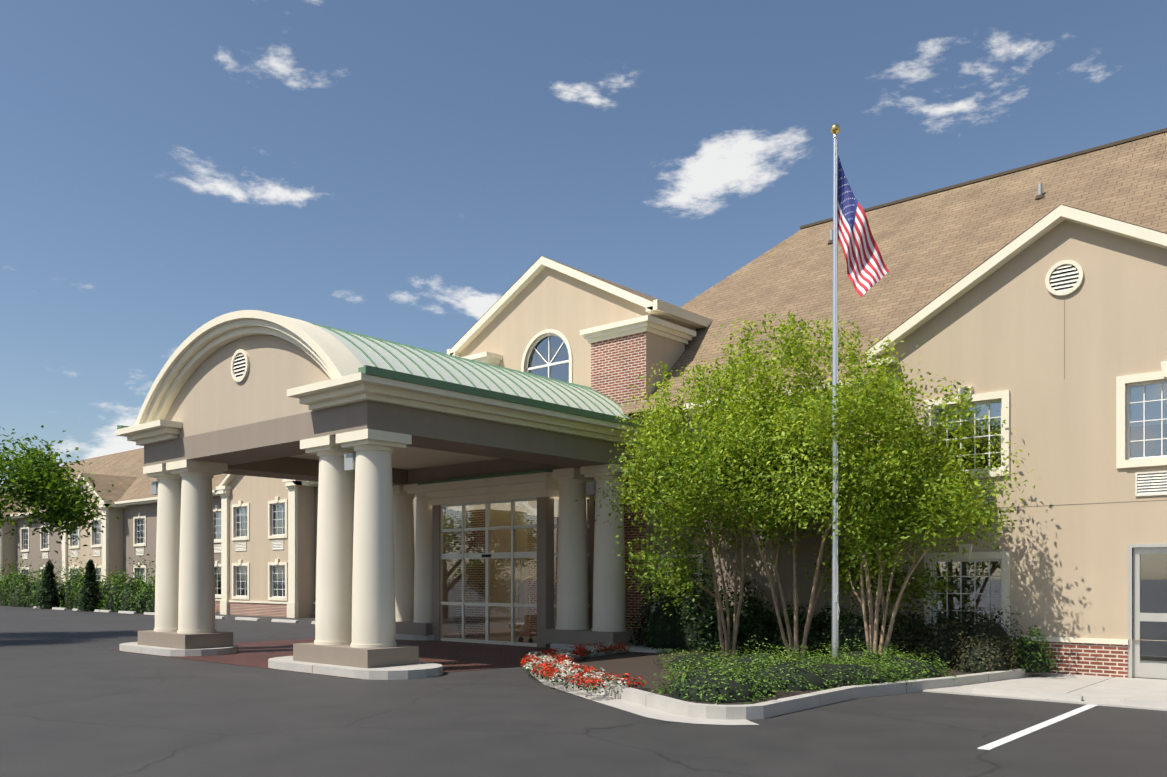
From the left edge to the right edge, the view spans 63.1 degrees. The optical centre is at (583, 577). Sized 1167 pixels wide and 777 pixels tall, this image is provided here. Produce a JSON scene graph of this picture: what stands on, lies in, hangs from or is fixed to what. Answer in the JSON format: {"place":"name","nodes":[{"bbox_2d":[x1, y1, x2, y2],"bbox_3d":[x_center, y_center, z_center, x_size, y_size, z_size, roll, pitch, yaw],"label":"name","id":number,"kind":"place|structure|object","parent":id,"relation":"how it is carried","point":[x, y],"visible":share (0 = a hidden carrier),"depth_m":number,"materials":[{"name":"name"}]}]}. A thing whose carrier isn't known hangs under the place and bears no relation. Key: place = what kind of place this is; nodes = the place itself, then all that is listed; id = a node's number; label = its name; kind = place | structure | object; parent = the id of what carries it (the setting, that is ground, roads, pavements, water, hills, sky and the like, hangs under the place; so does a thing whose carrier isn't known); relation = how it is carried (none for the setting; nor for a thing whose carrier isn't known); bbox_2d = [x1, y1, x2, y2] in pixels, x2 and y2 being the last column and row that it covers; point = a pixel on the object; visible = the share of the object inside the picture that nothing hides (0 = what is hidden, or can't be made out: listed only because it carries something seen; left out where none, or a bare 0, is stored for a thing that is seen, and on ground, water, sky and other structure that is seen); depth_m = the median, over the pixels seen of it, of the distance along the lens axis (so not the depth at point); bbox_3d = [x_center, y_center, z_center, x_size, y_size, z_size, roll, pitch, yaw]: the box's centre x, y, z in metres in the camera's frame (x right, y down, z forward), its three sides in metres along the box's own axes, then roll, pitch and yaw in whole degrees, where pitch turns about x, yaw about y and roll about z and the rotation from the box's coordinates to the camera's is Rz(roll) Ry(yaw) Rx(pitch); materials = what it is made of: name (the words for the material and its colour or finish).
{"place":"outdoors","nodes":[
{"label":"outdoors","id":0,"kind":"place"},
{"bbox_2d":[0,606,1166,776],"bbox_3d":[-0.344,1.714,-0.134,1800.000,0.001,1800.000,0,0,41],"label":"ground","id":1,"kind":"structure","parent":0,"point":[80,696],"depth_m":10.79,"materials":[{"name":"grey asphalt"}]},
{"bbox_2d":[0,425,118,553],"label":"parking lot tree","id":2,"kind":"object","parent":1,"relation":"on","point":[57,485],"depth_m":27.17,"materials":[{"name":"green plant"}]},
{"bbox_2d":[52,607,66,609],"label":"wheel stop","id":3,"kind":"object","parent":1,"relation":"on","point":[57,608],"visible":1,"depth_m":50.73,"materials":[{"name":"concrete"}]},
{"bbox_2d":[0,553,155,613],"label":"hedges","id":4,"kind":"object","parent":1,"relation":"on","point":[108,603],"visible":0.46,"depth_m":51.55,"materials":[{"name":"green plant"}]},
{"bbox_2d":[94,609,110,611],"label":"wheel stop","id":5,"kind":"object","parent":1,"relation":"on","point":[96,610],"visible":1,"depth_m":47.14,"materials":[{"name":"concrete"}]},
{"bbox_2d":[118,611,135,613],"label":"wheel stop","id":6,"kind":"object","parent":1,"relation":"on","point":[130,612],"visible":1,"depth_m":45.19,"materials":[{"name":"concrete"}]},
{"bbox_2d":[144,612,154,614],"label":"wheel stop","id":7,"kind":"object","parent":1,"relation":"on","point":[149,613],"visible":0.57,"depth_m":43.74,"materials":[{"name":"concrete"}]},
{"bbox_2d":[0,448,415,617],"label":"building wing","id":8,"kind":"structure","parent":1,"relation":"on","point":[265,541],"depth_m":44.09,"materials":[{"name":"beige paint"}]},
{"bbox_2d":[235,617,259,620],"bbox_3d":[-13.527,1.659,38.211,1.700,0.110,0.150,0,0,41],"label":"wheel stop","id":9,"kind":"object","parent":1,"relation":"on","point":[247,618],"visible":1,"depth_m":38.14,"materials":[{"name":"concrete"}]},
{"bbox_2d":[271,619,298,622],"bbox_3d":[-11.451,1.659,36.407,1.700,0.110,0.150,0,0,41],"label":"wheel stop","id":10,"kind":"object","parent":1,"relation":"on","point":[284,620],"visible":1,"depth_m":36.32,"materials":[{"name":"concrete"}]},
{"bbox_2d":[114,638,581,678],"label":"brick paving","id":11,"kind":"structure","parent":1,"relation":"on","point":[451,656],"depth_m":21.09,"materials":[{"name":"red brick"}]},
{"bbox_2d":[119,642,237,655],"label":"curb","id":12,"kind":"structure","parent":11,"relation":"on","point":[134,647],"depth_m":20.95,"materials":[{"name":"concrete"}]},
{"bbox_2d":[268,656,442,679],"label":"curb","id":13,"kind":"structure","parent":11,"relation":"on","point":[421,670],"depth_m":16.48,"materials":[{"name":"concrete"}]},
{"bbox_2d":[396,632,459,639],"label":"curb","id":14,"kind":"structure","parent":11,"relation":"on","point":[410,637],"depth_m":25.93,"materials":[{"name":"concrete"}]},
{"bbox_2d":[115,310,667,667],"bbox_3d":[-4.199,-1.851,22.569,9.600,6.870,9.480,0,0,41],"label":"porte cochere","id":15,"kind":"object","parent":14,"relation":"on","point":[367,433],"visible":0.96,"depth_m":19.81,"materials":[{"name":"paint"}]},
{"bbox_2d":[417,469,594,647],"bbox_3d":[0.054,-0.436,27.465,8.000,4.300,8.410,0,0,41],"label":"entrance vestibule","id":16,"kind":"object","parent":1,"relation":"on","point":[534,495],"visible":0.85,"depth_m":24.53,"materials":[{"name":"clear glass"}]},
{"bbox_2d":[516,576,556,642],"bbox_3d":[-1.167,0.829,25.221,1.100,1.764,0.600,0,0,-39],"label":"luggage cart","id":17,"kind":"object","parent":16,"relation":"on","point":[529,634],"depth_m":25.02,"materials":[{"name":"gold metal"}]},
{"bbox_2d":[550,642,658,652],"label":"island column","id":18,"kind":"structure","parent":1,"relation":"on","point":[557,645],"depth_m":21.94,"materials":[{"name":"concrete"}]},
{"bbox_2d":[530,667,758,724],"bbox_3d":[0.411,1.709,16.105,2.684,0.001,10.332,0,0,-3],"label":"gutter pan","id":19,"kind":"object","parent":1,"relation":"on","point":[638,709],"visible":0.58,"depth_m":12.49,"materials":[{"name":"concrete"}]},
{"bbox_2d":[557,649,1037,719],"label":"planting island","id":20,"kind":"structure","parent":1,"relation":"on","point":[633,663],"depth_m":13.72,"materials":[{"name":"concrete"}]},
{"bbox_2d":[518,642,646,693],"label":"bedding flowers","id":21,"kind":"object","parent":20,"relation":"on","point":[551,667],"visible":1,"depth_m":15.45,"materials":[{"name":"red plant"}]},
{"bbox_2d":[575,351,844,655],"bbox_3d":[2.637,-1.452,19.526,5.350,6.152,6.129,0,0,41],"label":"crape myrtle","id":22,"kind":"object","parent":20,"relation":"on","point":[702,386],"depth_m":18.57,"materials":[{"name":"green plant"}]},
{"bbox_2d":[606,309,957,659],"bbox_3d":[4.006,-1.743,18.143,6.026,6.740,7.358,0,0,41],"label":"crape myrtle","id":23,"kind":"object","parent":20,"relation":"on","point":[790,359],"depth_m":17.57,"materials":[{"name":"green plant"}]},
{"bbox_2d":[643,636,965,704],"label":"ground cover plants","id":24,"kind":"object","parent":20,"relation":"on","point":[834,658],"visible":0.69,"depth_m":14.21,"materials":[{"name":"green plant"}]},
{"bbox_2d":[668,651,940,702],"bbox_3d":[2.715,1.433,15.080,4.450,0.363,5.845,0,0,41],"label":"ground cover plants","id":25,"kind":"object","parent":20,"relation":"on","point":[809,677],"visible":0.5,"depth_m":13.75,"materials":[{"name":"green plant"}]},
{"bbox_2d":[830,124,839,657],"bbox_3d":[4.316,-3.028,16.284,0.240,9.485,0.240,0,0,41],"label":"flagpole","id":26,"kind":"object","parent":20,"relation":"on","point":[834,129],"visible":0.77,"depth_m":16.24,"materials":[{"name":"silver metal"}]},
{"bbox_2d":[837,155,888,296],"bbox_3d":[4.787,-5.981,16.127,0.871,2.550,0.346,0,0,2],"label":"us flag","id":27,"kind":"object","parent":26,"relation":"attached to","point":[867,269],"visible":1,"depth_m":16.21,"materials":[{"name":"multicoloured fabric"}]},
{"bbox_2d":[628,553,1062,672],"bbox_3d":[4.602,0.556,19.150,9.295,2.149,2.649,0,0,41],"label":"shrub foliage","id":28,"kind":"object","parent":20,"relation":"on","point":[827,631],"visible":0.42,"depth_m":18.44,"materials":[{"name":"green plant"}]},
{"bbox_2d":[647,589,1049,672],"bbox_3d":[4.678,0.930,18.960,8.586,1.369,2.119,0,0,41],"label":"shrub","id":29,"kind":"object","parent":20,"relation":"on","point":[701,602],"visible":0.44,"depth_m":18.08,"materials":[{"name":"green plant"}]},
{"bbox_2d":[714,377,1034,655],"bbox_3d":[5.276,-0.916,17.122,5.592,5.086,4.977,0,0,-6],"label":"crape myrtle","id":30,"kind":"object","parent":20,"relation":"on","point":[949,500],"depth_m":16.29,"materials":[{"name":"green plant"}]},
{"bbox_2d":[447,128,1166,678],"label":"hotel building","id":31,"kind":"structure","parent":1,"relation":"on","point":[1033,296],"depth_m":18.00,"materials":[{"name":"beige paint"}]},
{"bbox_2d":[977,704,1097,749],"bbox_3d":[6.286,1.711,10.029,2.860,0.006,4.840,0,0,41],"label":"stall line","id":32,"kind":"object","parent":1,"relation":"on","point":[1007,739],"visible":1,"depth_m":10.75,"materials":[{"name":"white paint"}]},
{"bbox_2d":[922,673,1166,710],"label":"sidewalk slab","id":33,"kind":"structure","parent":1,"relation":"on","point":[1103,691],"depth_m":14.46,"materials":[{"name":"concrete"}]},
{"bbox_2d":[972,687,1083,700],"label":"ramp","id":34,"kind":"structure","parent":33,"relation":"on","point":[1032,694],"depth_m":13.40,"materials":[{"name":"concrete"}]},
{"bbox_2d":[1120,698,1166,708],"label":"wheel stop","id":35,"kind":"object","parent":33,"relation":"on","point":[1144,703],"visible":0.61,"depth_m":12.40,"materials":[{"name":"concrete"}]},
{"bbox_2d":[0,0,1166,487],"label":"sky","id":36,"kind":"structure","parent":0,"point":[389,170],"materials":[{"name":"blue"}]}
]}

